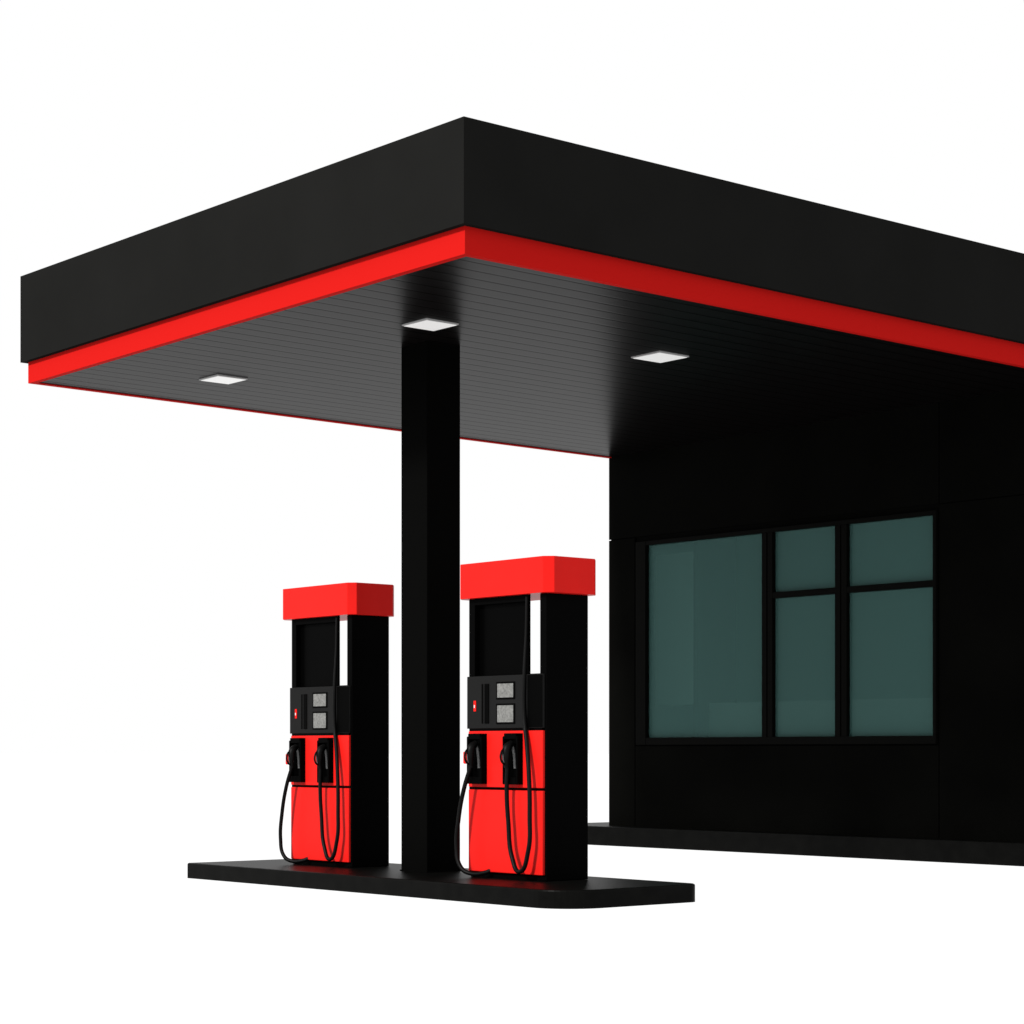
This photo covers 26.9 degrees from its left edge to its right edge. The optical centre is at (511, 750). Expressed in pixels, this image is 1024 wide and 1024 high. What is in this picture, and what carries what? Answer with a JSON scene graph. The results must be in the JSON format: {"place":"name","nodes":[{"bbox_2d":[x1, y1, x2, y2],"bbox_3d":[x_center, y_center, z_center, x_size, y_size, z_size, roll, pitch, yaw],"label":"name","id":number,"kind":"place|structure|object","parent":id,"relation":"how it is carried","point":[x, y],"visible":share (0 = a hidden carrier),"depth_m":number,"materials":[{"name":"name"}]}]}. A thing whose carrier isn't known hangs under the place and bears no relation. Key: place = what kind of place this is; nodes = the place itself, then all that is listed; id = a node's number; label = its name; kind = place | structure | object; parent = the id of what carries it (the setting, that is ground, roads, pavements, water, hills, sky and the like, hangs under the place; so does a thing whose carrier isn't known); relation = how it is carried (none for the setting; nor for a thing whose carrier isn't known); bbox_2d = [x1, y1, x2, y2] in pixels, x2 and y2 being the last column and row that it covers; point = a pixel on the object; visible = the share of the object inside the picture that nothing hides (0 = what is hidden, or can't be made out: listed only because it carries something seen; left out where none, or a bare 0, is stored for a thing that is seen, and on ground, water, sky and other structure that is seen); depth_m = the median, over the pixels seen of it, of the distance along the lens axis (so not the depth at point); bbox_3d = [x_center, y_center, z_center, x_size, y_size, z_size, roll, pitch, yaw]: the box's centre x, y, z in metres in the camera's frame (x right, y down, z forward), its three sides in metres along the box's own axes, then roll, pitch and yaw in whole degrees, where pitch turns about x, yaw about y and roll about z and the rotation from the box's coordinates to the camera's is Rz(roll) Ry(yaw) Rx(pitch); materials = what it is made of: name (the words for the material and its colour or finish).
{"place":"outdoors","nodes":[
{"label":"outdoors","id":0,"kind":"place"},
{"bbox_2d":[187,859,694,908],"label":"pump island","id":1,"kind":"structure","parent":0,"point":[392,879],"depth_m":14.53,"materials":[{"name":"black paint"}]},
{"bbox_2d":[279,582,393,867],"bbox_3d":[-1.388,-0.194,16.549,0.546,2.146,0.965,0,0,-40],"label":"fuel pump","id":2,"kind":"object","parent":1,"relation":"on","point":[337,758],"visible":1,"depth_m":16.31,"materials":[{"name":"red metal"}]},
{"bbox_2d":[20,116,1023,872],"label":"gas station canopy","id":3,"kind":"object","parent":1,"relation":"on","point":[436,294],"visible":0.98,"depth_m":15.52,"materials":[{"name":"black metal"}]},
{"bbox_2d":[454,556,595,880],"bbox_3d":[0.062,-0.216,14.845,0.593,2.190,0.995,0,0,-40],"label":"fuel pump","id":4,"kind":"object","parent":1,"relation":"on","point":[525,756],"visible":1,"depth_m":14.62,"materials":[{"name":"red metal"}]},
{"bbox_2d":[0,754,1023,1023],"bbox_3d":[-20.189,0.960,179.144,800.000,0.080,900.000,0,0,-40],"label":"ground","id":5,"kind":"structure","parent":0,"point":[110,912],"depth_m":11.81,"materials":[{"name":"white"}]},
{"bbox_2d":[611,537,637,745],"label":"wall","id":6,"kind":"structure","parent":5,"relation":"on","point":[636,541],"depth_m":20.99,"materials":[{"name":"black"}]},
{"bbox_2d":[609,538,635,825],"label":"cladding","id":7,"kind":"structure","parent":6,"relation":"attached to","point":[622,648],"depth_m":21.06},
{"bbox_2d":[638,744,938,745],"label":"wall sill","id":8,"kind":"structure","parent":5,"relation":"on","point":[793,745],"depth_m":19.32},
{"bbox_2d":[636,541,648,744],"bbox_3d":[1.278,-1.048,20.863,0.078,1.975,0.140,0,0,-40],"label":"frame","id":9,"kind":"object","parent":8,"relation":"on","point":[642,641],"visible":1,"depth_m":20.81,"materials":[{"name":"black metal"}]},
{"bbox_2d":[635,745,939,837],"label":"cladding","id":10,"kind":"structure","parent":8,"relation":"attached to","point":[882,790],"depth_m":19.33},
{"bbox_2d":[646,736,932,744],"bbox_3d":[2.454,-0.095,19.469,0.076,0.070,3.506,0,0,-40],"label":"frame bottom","id":11,"kind":"object","parent":8,"relation":"on","point":[794,740],"visible":1,"depth_m":19.32,"materials":[{"name":"black metal"}]},
{"bbox_2d":[762,533,767,736],"bbox_3d":[2.333,-1.062,19.614,0.074,1.865,0.058,0,0,-40],"label":"mullion","id":12,"kind":"object","parent":11,"relation":"on","point":[764,634],"visible":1,"depth_m":19.58,"materials":[{"name":"black metal"}]},
{"bbox_2d":[768,532,774,736],"bbox_3d":[2.379,-1.062,19.559,0.074,1.865,0.058,0,0,-40],"label":"mullion","id":13,"kind":"object","parent":11,"relation":"on","point":[771,636],"visible":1,"depth_m":19.53,"materials":[{"name":"black metal"}]},
{"bbox_2d":[772,587,834,598],"bbox_3d":[2.640,-1.418,19.251,0.072,0.056,0.750,0,0,-40],"label":"transom","id":14,"kind":"object","parent":13,"relation":"attached to","point":[803,593],"visible":1,"depth_m":19.22,"materials":[{"name":"black metal"}]},
{"bbox_2d":[649,516,932,737],"bbox_3d":[2.438,-1.052,19.506,0.008,1.925,3.610,0,0,-40],"label":"window glass","id":15,"kind":"object","parent":11,"relation":"on","point":[705,638],"visible":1,"depth_m":19.38,"materials":[{"name":"teal glass"}]},
{"bbox_2d":[835,525,840,735],"bbox_3d":[2.901,-1.062,18.940,0.074,1.865,0.061,0,0,-40],"label":"mullion","id":16,"kind":"object","parent":11,"relation":"on","point":[837,630],"visible":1,"depth_m":18.91,"materials":[{"name":"black metal"}]},
{"bbox_2d":[841,524,849,735],"bbox_3d":[2.949,-1.062,18.883,0.074,1.865,0.061,0,0,-40],"label":"mullion","id":17,"kind":"object","parent":11,"relation":"on","point":[845,632],"visible":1,"depth_m":18.85,"materials":[{"name":"black metal"}]},
{"bbox_2d":[847,580,932,592],"bbox_3d":[3.277,-1.418,18.495,0.072,0.056,0.955,0,0,-40],"label":"transom","id":18,"kind":"object","parent":17,"relation":"attached to","point":[891,586],"visible":1,"depth_m":18.46,"materials":[{"name":"black metal"}]},
{"bbox_2d":[939,494,1023,744],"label":"wall","id":19,"kind":"structure","parent":5,"relation":"on","point":[939,592],"depth_m":18.09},
{"bbox_2d":[933,510,938,743],"bbox_3d":[3.593,-1.048,18.115,0.078,1.975,0.034,0,0,-40],"label":"frame","id":20,"kind":"object","parent":19,"relation":"attached to","point":[935,626],"visible":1,"depth_m":18.09,"materials":[{"name":"black metal"}]},
{"bbox_2d":[940,495,1023,840],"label":"cladding","id":21,"kind":"structure","parent":19,"relation":"attached to","point":[981,669],"depth_m":17.73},
{"bbox_2d":[0,0,1023,753],"label":"sky","id":22,"kind":"structure","parent":0,"point":[150,549],"materials":[{"name":"white"}]},
{"bbox_2d":[638,504,938,541],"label":"wall lintel","id":23,"kind":"structure","parent":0,"point":[800,521],"depth_m":19.36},
{"bbox_2d":[609,402,939,539],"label":"cladding","id":24,"kind":"structure","parent":23,"relation":"attached to","point":[889,459],"depth_m":19.43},
{"bbox_2d":[646,510,932,545],"bbox_3d":[2.454,-2.015,19.469,0.076,0.040,3.506,0,0,-40],"label":"frame top","id":25,"kind":"object","parent":23,"relation":"attached to","point":[803,526],"visible":1,"depth_m":19.30,"materials":[{"name":"black metal"}]},
{"bbox_2d":[940,388,1023,502],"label":"cladding","id":26,"kind":"structure","parent":23,"relation":"attached to","point":[981,446],"depth_m":17.73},
{"bbox_2d":[588,822,1023,865],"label":"sidewalk","id":27,"kind":"structure","parent":0,"point":[984,852],"depth_m":18.77,"materials":[{"name":"black paint"}]}
]}

